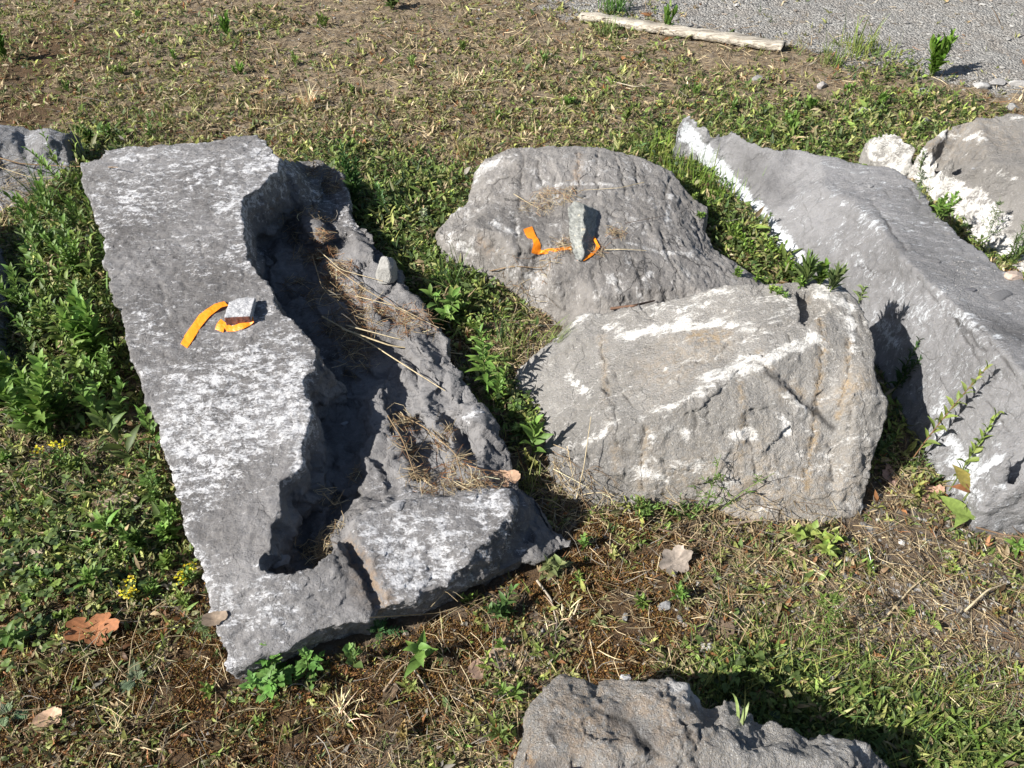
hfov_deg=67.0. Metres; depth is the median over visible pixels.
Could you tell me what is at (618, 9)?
grass tuft
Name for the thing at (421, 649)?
weed plant
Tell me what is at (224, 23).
weed plant
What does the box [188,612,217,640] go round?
weed plant
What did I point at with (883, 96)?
weed plant
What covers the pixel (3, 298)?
shaded boulder
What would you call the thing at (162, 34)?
dry stalk
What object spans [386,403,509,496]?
straw litter
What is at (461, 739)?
grass tuft
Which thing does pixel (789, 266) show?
weed plant
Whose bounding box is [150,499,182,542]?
weed plant
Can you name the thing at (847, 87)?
weed plant
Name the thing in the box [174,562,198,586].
weed plant
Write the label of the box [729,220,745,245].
weed plant
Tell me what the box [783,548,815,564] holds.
dry stalk
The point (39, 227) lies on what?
weed plant
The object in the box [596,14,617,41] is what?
grass tuft
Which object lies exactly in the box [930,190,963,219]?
weed plant
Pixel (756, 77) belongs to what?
stone
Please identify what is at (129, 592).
weed plant
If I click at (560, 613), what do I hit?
grass tuft
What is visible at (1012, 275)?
stone
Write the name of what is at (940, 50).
weed plant
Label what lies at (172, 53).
weed plant
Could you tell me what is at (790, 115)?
weed plant
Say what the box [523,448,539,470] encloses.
weed plant
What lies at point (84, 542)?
weed plant
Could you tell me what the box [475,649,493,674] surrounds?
weed plant
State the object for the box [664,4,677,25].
weed plant
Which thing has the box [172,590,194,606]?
weed plant
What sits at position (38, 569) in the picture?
weed plant
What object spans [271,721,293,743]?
grass tuft
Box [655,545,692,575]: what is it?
dead leaf
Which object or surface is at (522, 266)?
dry stalk
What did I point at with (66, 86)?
weed plant
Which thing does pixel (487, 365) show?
weed plant
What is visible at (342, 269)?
dry stalk
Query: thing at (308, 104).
grass tuft
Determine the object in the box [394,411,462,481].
dry stalk
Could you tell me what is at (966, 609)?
dry stalk
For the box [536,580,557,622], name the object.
dry stalk
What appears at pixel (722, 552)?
weed plant
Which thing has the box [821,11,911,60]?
grass tuft
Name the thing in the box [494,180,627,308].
straw litter
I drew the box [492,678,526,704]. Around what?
weed plant
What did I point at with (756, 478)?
weed plant
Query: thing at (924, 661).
weed plant
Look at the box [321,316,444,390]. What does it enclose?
dry stalk
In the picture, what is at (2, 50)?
weed plant
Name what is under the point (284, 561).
stone
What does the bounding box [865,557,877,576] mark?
weed plant
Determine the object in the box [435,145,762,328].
boulder
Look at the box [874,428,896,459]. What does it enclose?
weed plant
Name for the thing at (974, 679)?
weed plant
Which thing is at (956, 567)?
weed plant
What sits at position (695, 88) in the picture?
weed plant
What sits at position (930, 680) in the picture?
short grass
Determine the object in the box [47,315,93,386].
weed plant
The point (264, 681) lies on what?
weed plant
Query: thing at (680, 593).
weed plant
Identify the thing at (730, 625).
dead leaf
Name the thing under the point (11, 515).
weed plant
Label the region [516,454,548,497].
grass tuft
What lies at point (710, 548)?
dry thatch
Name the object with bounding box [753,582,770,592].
weed plant
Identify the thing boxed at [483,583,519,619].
weed plant
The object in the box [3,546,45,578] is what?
dead leaf
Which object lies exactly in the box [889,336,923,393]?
weed plant
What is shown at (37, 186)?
grass tuft
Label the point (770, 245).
weed plant
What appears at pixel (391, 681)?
dry stalk
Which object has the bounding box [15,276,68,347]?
weed plant
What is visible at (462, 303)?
weed plant
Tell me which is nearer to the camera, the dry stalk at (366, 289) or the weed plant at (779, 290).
the weed plant at (779, 290)
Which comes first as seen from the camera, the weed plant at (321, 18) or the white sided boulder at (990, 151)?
the white sided boulder at (990, 151)
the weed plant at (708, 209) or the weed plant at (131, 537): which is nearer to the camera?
the weed plant at (131, 537)
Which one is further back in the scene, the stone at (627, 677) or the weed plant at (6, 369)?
the weed plant at (6, 369)
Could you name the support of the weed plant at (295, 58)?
on the ground at (896, 28)
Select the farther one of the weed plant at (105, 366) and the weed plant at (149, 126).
the weed plant at (149, 126)
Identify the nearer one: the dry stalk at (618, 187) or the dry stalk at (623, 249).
the dry stalk at (623, 249)
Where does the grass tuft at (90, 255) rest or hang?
on the ground at (896, 28)
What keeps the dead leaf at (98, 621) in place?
on the ground at (896, 28)
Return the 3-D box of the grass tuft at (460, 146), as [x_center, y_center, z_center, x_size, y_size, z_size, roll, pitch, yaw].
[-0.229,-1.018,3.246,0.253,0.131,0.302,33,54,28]
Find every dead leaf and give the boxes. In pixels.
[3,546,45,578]
[26,706,61,727]
[59,612,119,645]
[91,498,101,508]
[103,493,138,510]
[197,611,227,625]
[295,96,315,103]
[382,683,397,703]
[465,653,494,679]
[485,637,511,673]
[489,470,519,487]
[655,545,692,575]
[688,618,734,643]
[765,631,797,648]
[882,464,897,486]
[922,484,944,503]
[951,464,970,500]
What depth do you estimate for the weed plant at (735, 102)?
3.48 m
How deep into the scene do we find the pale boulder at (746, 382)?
1.94 m
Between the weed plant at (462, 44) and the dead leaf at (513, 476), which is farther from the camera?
the weed plant at (462, 44)
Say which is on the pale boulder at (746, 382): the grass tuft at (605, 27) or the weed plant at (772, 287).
the weed plant at (772, 287)
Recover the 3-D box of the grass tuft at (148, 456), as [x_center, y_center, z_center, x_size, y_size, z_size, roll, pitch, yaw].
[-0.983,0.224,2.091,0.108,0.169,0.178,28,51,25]
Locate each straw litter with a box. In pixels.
[0,154,136,452]
[0,471,1023,767]
[268,159,381,381]
[293,459,362,568]
[305,225,449,339]
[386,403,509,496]
[477,268,947,572]
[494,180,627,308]
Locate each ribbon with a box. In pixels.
[181,301,253,347]
[524,226,599,260]
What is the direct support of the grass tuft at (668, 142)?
on the ground at (896, 28)
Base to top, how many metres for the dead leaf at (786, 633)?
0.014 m
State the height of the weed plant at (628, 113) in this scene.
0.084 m
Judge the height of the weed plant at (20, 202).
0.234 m
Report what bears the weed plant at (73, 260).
on the ground at (896, 28)
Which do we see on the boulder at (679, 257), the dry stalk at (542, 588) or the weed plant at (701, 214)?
the weed plant at (701, 214)
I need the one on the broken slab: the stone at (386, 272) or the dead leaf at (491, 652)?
the stone at (386, 272)
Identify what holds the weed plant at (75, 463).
on the ground at (896, 28)
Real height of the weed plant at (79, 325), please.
0.283 m
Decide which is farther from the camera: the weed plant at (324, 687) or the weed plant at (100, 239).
the weed plant at (100, 239)
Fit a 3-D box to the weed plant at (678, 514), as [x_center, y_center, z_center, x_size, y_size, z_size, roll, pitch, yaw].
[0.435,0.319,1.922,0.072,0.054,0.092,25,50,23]
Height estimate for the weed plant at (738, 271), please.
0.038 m
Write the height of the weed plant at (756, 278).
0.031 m
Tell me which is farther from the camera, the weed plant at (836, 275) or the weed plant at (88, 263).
the weed plant at (88, 263)
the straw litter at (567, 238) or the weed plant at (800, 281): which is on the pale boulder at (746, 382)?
the weed plant at (800, 281)
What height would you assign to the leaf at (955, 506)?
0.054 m
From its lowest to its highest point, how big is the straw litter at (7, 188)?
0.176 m
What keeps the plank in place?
on the ground at (896, 28)
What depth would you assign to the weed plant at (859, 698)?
1.58 m
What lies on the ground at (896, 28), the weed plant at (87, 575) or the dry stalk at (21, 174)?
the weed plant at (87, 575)
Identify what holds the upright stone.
on the boulder at (679, 257)
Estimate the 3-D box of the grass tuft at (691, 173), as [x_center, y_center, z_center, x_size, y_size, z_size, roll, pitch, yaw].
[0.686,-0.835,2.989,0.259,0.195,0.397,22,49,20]
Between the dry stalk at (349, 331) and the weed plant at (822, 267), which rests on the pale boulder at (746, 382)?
the weed plant at (822, 267)
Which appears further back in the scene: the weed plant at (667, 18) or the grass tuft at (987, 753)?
the weed plant at (667, 18)
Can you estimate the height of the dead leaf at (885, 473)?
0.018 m
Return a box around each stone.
[224,297,256,325]
[272,555,290,568]
[375,256,397,283]
[389,501,404,510]
[567,201,597,260]
[620,674,631,679]
[657,600,670,611]
[752,75,762,80]
[817,81,827,88]
[965,287,975,291]
[973,82,989,89]
[989,78,1005,85]
[989,289,1011,300]
[1004,271,1023,280]
[1006,103,1018,109]
[1008,80,1023,86]
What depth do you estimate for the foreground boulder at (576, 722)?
1.36 m
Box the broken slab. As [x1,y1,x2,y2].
[80,135,570,679]
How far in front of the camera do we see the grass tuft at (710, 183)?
2.92 m
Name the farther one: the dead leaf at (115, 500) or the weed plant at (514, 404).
the weed plant at (514, 404)
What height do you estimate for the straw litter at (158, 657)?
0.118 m
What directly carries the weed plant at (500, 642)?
on the ground at (896, 28)
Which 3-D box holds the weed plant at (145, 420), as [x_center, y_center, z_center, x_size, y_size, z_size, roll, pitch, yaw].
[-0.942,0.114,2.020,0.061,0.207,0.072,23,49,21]
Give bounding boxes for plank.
[579,11,785,52]
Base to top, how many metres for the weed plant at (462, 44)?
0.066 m
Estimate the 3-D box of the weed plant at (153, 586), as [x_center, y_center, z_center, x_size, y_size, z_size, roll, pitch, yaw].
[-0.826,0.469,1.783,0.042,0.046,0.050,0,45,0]
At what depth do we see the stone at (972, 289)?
2.10 m
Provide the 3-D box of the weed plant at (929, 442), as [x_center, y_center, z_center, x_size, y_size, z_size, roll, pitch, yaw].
[1.095,0.078,1.958,0.066,0.339,0.094,33,54,29]
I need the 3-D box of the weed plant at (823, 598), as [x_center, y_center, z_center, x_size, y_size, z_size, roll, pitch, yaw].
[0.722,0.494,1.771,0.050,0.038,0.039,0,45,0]
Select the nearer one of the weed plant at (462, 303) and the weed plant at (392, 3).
the weed plant at (462, 303)
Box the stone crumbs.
[924,233,1001,321]
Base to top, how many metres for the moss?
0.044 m
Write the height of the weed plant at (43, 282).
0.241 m
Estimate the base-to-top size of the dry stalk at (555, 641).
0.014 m
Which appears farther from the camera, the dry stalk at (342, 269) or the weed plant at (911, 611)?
the dry stalk at (342, 269)
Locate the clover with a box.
[0,46,879,735]
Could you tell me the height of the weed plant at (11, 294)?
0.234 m
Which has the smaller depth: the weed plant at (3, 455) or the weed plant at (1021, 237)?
the weed plant at (3, 455)
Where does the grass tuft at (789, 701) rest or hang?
on the ground at (896, 28)
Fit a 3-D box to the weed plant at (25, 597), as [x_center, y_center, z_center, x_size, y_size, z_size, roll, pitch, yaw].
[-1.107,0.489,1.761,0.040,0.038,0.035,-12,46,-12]
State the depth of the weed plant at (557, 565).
1.78 m
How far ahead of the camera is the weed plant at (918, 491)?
1.95 m
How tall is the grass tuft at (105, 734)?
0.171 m
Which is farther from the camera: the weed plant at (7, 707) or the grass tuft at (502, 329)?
the grass tuft at (502, 329)
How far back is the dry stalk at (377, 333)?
2.29 m
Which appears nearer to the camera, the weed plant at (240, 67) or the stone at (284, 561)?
the stone at (284, 561)
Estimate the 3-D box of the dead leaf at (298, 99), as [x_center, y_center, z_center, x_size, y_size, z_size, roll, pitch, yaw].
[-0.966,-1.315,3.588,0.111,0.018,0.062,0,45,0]
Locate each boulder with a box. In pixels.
[0,124,86,209]
[0,248,16,407]
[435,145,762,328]
[514,278,887,524]
[514,674,888,767]
[671,116,1023,534]
[858,113,1023,273]
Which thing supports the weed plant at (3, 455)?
on the ground at (896, 28)
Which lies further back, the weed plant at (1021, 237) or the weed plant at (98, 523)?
the weed plant at (1021, 237)
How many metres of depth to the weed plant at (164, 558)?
1.82 m
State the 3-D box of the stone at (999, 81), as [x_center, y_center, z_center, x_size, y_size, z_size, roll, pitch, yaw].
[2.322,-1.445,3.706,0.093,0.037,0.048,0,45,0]
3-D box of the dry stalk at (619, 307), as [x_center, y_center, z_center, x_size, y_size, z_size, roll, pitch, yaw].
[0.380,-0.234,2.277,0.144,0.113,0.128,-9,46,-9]
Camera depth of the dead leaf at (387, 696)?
1.62 m
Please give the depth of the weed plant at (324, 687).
1.62 m
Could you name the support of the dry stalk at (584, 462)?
on the ground at (896, 28)
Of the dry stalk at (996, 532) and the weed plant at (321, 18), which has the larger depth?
the weed plant at (321, 18)
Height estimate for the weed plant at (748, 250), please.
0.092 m
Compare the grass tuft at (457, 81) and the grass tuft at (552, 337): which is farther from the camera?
the grass tuft at (457, 81)
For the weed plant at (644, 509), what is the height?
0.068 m
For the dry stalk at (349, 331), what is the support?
on the broken slab
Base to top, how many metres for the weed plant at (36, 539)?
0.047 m
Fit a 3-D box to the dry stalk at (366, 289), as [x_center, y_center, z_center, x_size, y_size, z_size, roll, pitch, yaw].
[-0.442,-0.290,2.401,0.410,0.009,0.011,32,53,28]
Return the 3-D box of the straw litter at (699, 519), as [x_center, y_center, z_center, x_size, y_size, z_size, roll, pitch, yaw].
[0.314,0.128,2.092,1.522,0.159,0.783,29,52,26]
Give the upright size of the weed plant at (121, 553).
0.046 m
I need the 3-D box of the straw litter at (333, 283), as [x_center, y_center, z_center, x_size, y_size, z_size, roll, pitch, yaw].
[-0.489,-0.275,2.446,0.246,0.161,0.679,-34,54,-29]
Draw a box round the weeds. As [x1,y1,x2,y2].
[0,0,1023,767]
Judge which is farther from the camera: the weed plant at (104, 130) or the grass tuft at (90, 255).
the weed plant at (104, 130)
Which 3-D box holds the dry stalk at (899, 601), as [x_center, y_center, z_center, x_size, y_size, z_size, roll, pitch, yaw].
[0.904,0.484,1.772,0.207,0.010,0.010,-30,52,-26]
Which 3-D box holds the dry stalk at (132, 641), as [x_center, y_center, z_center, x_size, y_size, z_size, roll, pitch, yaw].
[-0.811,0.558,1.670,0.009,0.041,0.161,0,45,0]
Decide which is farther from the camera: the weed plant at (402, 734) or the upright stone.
the upright stone
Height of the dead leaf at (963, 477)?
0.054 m
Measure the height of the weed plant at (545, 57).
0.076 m
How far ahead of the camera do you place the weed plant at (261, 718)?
1.57 m
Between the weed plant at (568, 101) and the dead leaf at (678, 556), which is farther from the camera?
the weed plant at (568, 101)
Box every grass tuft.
[2,157,74,213]
[6,461,46,494]
[28,323,67,361]
[56,464,102,499]
[65,125,108,156]
[78,223,101,277]
[78,273,121,315]
[79,708,143,767]
[134,442,156,467]
[181,91,211,106]
[248,94,278,116]
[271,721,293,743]
[296,77,319,110]
[315,678,374,741]
[387,190,409,218]
[408,242,468,292]
[437,131,499,166]
[443,61,483,90]
[445,724,472,747]
[490,312,544,367]
[493,311,507,341]
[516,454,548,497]
[524,580,584,631]
[538,317,576,348]
[588,0,639,14]
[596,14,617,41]
[641,125,680,164]
[659,143,722,190]
[683,147,766,216]
[693,640,763,711]
[732,692,748,724]
[733,649,867,737]
[809,661,936,759]
[820,34,852,68]
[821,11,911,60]
[887,673,985,767]
[967,714,1018,767]
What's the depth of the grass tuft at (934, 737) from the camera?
1.54 m
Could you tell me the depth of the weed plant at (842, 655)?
1.68 m
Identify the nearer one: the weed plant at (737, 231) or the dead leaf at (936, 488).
the dead leaf at (936, 488)
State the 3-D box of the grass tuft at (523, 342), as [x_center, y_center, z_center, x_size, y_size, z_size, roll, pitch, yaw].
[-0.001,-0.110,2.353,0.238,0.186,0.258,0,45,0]
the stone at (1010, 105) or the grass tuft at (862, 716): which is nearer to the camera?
the grass tuft at (862, 716)
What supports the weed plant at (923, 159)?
on the white sided boulder at (990, 151)
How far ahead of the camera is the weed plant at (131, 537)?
1.82 m
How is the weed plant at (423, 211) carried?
on the ground at (896, 28)
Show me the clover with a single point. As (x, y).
(8, 558)
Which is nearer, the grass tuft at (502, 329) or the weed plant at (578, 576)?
the weed plant at (578, 576)
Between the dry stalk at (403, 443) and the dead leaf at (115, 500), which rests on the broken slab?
the dry stalk at (403, 443)
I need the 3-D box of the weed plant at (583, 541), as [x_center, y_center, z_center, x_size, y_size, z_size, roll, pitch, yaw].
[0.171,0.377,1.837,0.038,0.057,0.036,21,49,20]
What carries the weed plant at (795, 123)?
on the ground at (896, 28)
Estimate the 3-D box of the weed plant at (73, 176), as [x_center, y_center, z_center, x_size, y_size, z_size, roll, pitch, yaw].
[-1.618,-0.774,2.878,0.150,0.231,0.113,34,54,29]
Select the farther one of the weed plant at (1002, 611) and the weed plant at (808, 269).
the weed plant at (808, 269)
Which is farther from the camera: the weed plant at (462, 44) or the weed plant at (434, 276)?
the weed plant at (462, 44)
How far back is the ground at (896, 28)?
3.50 m
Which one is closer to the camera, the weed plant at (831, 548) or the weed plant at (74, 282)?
the weed plant at (831, 548)
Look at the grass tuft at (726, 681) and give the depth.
1.62 m
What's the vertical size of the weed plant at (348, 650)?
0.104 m
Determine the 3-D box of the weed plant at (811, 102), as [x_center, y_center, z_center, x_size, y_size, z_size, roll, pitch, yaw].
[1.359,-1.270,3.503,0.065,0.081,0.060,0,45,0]
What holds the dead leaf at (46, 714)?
on the ground at (896, 28)
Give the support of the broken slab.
on the ground at (896, 28)
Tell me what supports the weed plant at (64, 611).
on the ground at (896, 28)
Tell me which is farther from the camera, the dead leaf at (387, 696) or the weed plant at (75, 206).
the weed plant at (75, 206)
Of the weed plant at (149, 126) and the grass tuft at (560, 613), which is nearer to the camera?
the grass tuft at (560, 613)
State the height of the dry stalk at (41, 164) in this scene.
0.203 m
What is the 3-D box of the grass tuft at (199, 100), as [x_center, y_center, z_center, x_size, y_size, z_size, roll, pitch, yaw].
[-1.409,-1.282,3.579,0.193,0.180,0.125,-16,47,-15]
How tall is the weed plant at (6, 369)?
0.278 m
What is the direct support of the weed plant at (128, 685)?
on the ground at (896, 28)
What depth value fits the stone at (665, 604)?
1.75 m
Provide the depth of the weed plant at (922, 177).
2.52 m
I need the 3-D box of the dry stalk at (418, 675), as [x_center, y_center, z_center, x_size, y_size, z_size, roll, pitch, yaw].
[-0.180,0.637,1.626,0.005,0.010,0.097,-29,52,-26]
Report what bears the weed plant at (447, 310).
on the ground at (896, 28)
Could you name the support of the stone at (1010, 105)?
on the ground at (896, 28)
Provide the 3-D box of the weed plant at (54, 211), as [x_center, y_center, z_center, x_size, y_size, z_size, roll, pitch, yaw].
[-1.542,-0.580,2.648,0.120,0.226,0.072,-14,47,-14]
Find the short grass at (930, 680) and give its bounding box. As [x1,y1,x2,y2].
[0,0,1023,767]
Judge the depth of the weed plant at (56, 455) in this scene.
1.98 m
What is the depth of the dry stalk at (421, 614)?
1.70 m
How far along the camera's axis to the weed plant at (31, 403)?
2.04 m
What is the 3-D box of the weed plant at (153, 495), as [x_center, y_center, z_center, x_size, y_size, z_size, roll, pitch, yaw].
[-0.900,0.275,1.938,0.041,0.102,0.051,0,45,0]
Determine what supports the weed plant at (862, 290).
on the long boulder at (886, 236)
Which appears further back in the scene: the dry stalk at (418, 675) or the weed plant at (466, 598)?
the weed plant at (466, 598)
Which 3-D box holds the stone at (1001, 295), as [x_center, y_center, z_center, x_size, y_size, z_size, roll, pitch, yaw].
[1.320,-0.240,2.093,0.072,0.012,0.035,-26,51,-24]
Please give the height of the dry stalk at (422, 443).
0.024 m
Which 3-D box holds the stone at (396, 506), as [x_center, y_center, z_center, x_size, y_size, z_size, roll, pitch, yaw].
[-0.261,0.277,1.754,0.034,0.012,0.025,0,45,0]
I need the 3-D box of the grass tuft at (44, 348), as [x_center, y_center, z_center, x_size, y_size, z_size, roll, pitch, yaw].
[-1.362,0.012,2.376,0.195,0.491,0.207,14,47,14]
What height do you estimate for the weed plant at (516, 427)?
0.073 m
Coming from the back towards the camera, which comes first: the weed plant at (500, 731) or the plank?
the plank
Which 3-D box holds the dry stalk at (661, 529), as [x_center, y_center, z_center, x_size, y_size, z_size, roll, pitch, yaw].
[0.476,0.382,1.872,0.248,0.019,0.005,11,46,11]
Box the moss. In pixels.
[0,15,742,767]
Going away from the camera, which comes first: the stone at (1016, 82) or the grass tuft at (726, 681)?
the grass tuft at (726, 681)
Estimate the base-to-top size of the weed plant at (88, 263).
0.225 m
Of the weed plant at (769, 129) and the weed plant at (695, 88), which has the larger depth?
the weed plant at (695, 88)
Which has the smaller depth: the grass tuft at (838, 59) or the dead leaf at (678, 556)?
the dead leaf at (678, 556)
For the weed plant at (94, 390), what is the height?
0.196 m
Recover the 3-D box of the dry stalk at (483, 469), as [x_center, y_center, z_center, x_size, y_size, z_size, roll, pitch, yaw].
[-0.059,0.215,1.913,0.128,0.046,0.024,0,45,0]
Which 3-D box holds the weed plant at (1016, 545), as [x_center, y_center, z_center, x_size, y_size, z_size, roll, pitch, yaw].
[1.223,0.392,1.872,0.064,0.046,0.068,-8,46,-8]
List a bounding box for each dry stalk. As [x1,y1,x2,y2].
[0,158,117,167]
[0,167,61,177]
[127,604,144,680]
[147,32,183,34]
[312,255,381,325]
[317,249,380,280]
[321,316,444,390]
[328,263,415,318]
[342,328,462,353]
[346,325,455,351]
[355,295,437,327]
[370,596,488,617]
[383,662,408,692]
[387,415,417,482]
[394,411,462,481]
[409,411,439,464]
[414,669,439,705]
[462,463,506,472]
[490,253,560,270]
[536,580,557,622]
[550,623,557,669]
[576,418,590,499]
[579,182,643,190]
[604,249,645,250]
[606,80,662,86]
[610,300,654,309]
[658,528,759,554]
[723,519,787,525]
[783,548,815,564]
[881,571,932,622]
[964,583,1006,611]
[975,526,1022,537]
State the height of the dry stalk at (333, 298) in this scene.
0.030 m
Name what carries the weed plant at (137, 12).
on the ground at (896, 28)
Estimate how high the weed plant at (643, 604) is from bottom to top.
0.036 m
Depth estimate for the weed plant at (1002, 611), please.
1.74 m
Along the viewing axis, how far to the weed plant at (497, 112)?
3.45 m
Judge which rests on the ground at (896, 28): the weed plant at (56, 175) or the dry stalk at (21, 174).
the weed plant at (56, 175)
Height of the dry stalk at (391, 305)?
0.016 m
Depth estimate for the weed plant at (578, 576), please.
1.79 m
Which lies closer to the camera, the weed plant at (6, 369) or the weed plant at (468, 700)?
the weed plant at (468, 700)
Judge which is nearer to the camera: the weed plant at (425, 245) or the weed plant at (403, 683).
the weed plant at (403, 683)
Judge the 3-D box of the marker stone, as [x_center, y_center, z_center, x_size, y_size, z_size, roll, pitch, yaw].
[-0.742,-0.197,2.119,0.075,0.039,0.090,0,45,0]
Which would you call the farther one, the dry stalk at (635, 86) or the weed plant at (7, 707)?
the dry stalk at (635, 86)
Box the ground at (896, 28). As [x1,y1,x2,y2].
[0,0,1023,767]
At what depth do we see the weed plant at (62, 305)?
2.22 m
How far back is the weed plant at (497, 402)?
2.19 m
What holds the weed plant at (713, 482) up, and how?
on the ground at (896, 28)
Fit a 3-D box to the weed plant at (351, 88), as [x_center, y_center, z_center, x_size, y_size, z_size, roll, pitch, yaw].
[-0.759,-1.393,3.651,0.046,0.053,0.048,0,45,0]
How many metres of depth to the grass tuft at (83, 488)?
1.98 m
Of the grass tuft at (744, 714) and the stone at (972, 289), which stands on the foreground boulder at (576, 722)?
the grass tuft at (744, 714)
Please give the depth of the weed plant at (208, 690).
1.60 m
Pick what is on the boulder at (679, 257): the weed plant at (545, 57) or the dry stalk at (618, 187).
the dry stalk at (618, 187)
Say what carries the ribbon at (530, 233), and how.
on the boulder at (679, 257)
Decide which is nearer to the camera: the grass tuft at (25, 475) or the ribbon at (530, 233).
the grass tuft at (25, 475)
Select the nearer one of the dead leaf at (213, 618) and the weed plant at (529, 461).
the dead leaf at (213, 618)
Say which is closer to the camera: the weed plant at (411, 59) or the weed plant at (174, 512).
the weed plant at (174, 512)
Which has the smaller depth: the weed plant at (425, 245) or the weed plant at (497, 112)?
the weed plant at (425, 245)
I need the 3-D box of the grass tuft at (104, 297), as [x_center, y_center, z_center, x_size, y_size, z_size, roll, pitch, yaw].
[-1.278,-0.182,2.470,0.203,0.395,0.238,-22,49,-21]
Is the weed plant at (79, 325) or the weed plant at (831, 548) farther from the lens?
the weed plant at (79, 325)
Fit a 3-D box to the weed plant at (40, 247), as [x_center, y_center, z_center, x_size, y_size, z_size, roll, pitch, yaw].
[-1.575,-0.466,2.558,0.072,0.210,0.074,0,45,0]
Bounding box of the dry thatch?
[0,0,1023,767]
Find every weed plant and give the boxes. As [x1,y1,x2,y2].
[0,28,7,60]
[0,159,48,222]
[0,262,32,314]
[0,281,47,342]
[0,348,62,438]
[0,349,59,396]
[0,351,29,388]
[0,451,13,467]
[0,506,20,527]
[0,620,37,652]
[0,701,32,729]
[14,207,74,257]
[14,219,40,285]
[14,220,51,260]
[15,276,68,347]
[16,592,32,602]
[18,357,77,423]
[20,230,60,303]
[23,124,68,185]
[27,562,58,583]
[29,186,80,237]
[29,439,68,471]
[29,535,43,544]
[32,235,100,294]
[37,491,52,508]
[39,231,85,276]
[44,138,88,196]
[46,294,103,326]
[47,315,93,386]
[49,187,92,232]
[50,606,76,620]
[53,285,117,360]
[60,80,71,92]
[61,374,128,436]
[61,451,89,475]
[63,279,77,341]
[70,123,98,143]
[72,534,95,556]
[73,561,108,597]
[77,368,114,419]
[80,343,121,389]
[81,508,120,536]
[85,412,140,466]
[93,229,105,264]
[99,122,111,137]
[101,506,123,526]
[101,545,128,568]
[110,61,124,73]
[115,523,147,554]
[118,575,140,599]
[118,658,150,693]
[133,404,159,450]
[135,8,141,16]
[135,463,169,496]
[142,475,163,505]
[142,576,162,595]
[144,113,155,137]
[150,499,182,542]
[154,549,177,570]
[168,46,176,59]
[169,503,180,521]
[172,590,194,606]
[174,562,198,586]
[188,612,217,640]
[199,681,214,700]
[218,10,230,34]
[231,60,244,73]
[239,642,303,705]
[250,712,266,727]
[286,646,324,691]
[291,50,297,64]
[315,12,329,27]
[319,683,329,695]
[335,138,363,207]
[342,642,362,667]
[347,83,355,92]
[366,617,407,644]
[373,181,390,218]
[384,0,398,8]
[395,719,410,742]
[396,677,421,694]
[403,630,437,678]
[407,54,415,68]
[418,208,428,222]
[419,284,470,331]
[422,239,432,254]
[431,268,438,285]
[457,592,472,604]
[459,40,466,49]
[459,297,470,312]
[463,693,473,707]
[464,314,484,335]
[465,322,500,392]
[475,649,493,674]
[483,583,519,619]
[483,710,513,746]
[487,365,508,400]
[490,394,504,408]
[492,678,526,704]
[493,636,505,651]
[495,109,504,119]
[510,413,536,437]
[512,401,520,413]
[520,414,552,455]
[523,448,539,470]
[529,642,543,656]
[539,554,573,580]
[540,50,550,64]
[564,94,576,104]
[573,568,585,583]
[578,532,591,549]
[608,543,619,560]
[621,102,634,120]
[630,495,668,519]
[631,592,651,610]
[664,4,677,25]
[668,493,706,521]
[670,580,690,603]
[687,455,724,512]
[691,79,702,95]
[692,192,698,199]
[696,210,705,218]
[706,200,712,220]
[714,548,731,561]
[719,473,773,509]
[726,96,738,109]
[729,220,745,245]
[732,265,742,276]
[741,235,756,260]
[747,667,772,688]
[752,623,764,638]
[753,274,760,281]
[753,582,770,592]
[759,212,774,234]
[761,122,774,140]
[762,238,787,260]
[768,284,779,292]
[774,286,788,297]
[781,255,798,280]
[785,110,796,123]
[786,112,799,134]
[786,520,822,543]
[791,248,823,286]
[796,274,805,287]
[799,587,854,654]
[805,95,819,110]
[811,258,829,284]
[812,528,842,559]
[817,592,835,606]
[824,261,850,291]
[838,649,852,664]
[844,82,855,90]
[846,693,867,710]
[853,284,868,302]
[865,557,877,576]
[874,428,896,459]
[877,90,888,105]
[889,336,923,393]
[901,604,915,620]
[912,470,945,502]
[913,361,992,456]
[913,647,929,667]
[915,165,933,197]
[917,148,926,169]
[924,28,958,76]
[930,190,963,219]
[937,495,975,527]
[944,557,960,577]
[948,408,1004,490]
[964,670,980,688]
[981,196,1005,240]
[992,605,1009,618]
[1004,536,1023,558]
[1004,659,1023,680]
[1007,225,1023,262]
[1011,221,1023,248]
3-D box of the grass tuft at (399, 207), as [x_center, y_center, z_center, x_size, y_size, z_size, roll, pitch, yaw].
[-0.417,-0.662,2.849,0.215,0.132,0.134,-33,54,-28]
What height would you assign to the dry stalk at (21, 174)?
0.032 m
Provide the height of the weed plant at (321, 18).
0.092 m
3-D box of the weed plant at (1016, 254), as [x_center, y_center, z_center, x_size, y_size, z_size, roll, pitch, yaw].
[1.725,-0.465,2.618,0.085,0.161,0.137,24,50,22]
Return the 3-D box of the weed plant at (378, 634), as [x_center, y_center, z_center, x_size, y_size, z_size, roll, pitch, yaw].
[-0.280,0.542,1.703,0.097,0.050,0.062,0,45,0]
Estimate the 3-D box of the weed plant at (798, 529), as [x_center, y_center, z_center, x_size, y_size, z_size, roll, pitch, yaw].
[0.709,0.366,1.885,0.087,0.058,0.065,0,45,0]
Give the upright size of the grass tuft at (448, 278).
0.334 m
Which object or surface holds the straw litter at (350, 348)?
on the broken slab
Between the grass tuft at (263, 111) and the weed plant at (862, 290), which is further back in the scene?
the grass tuft at (263, 111)

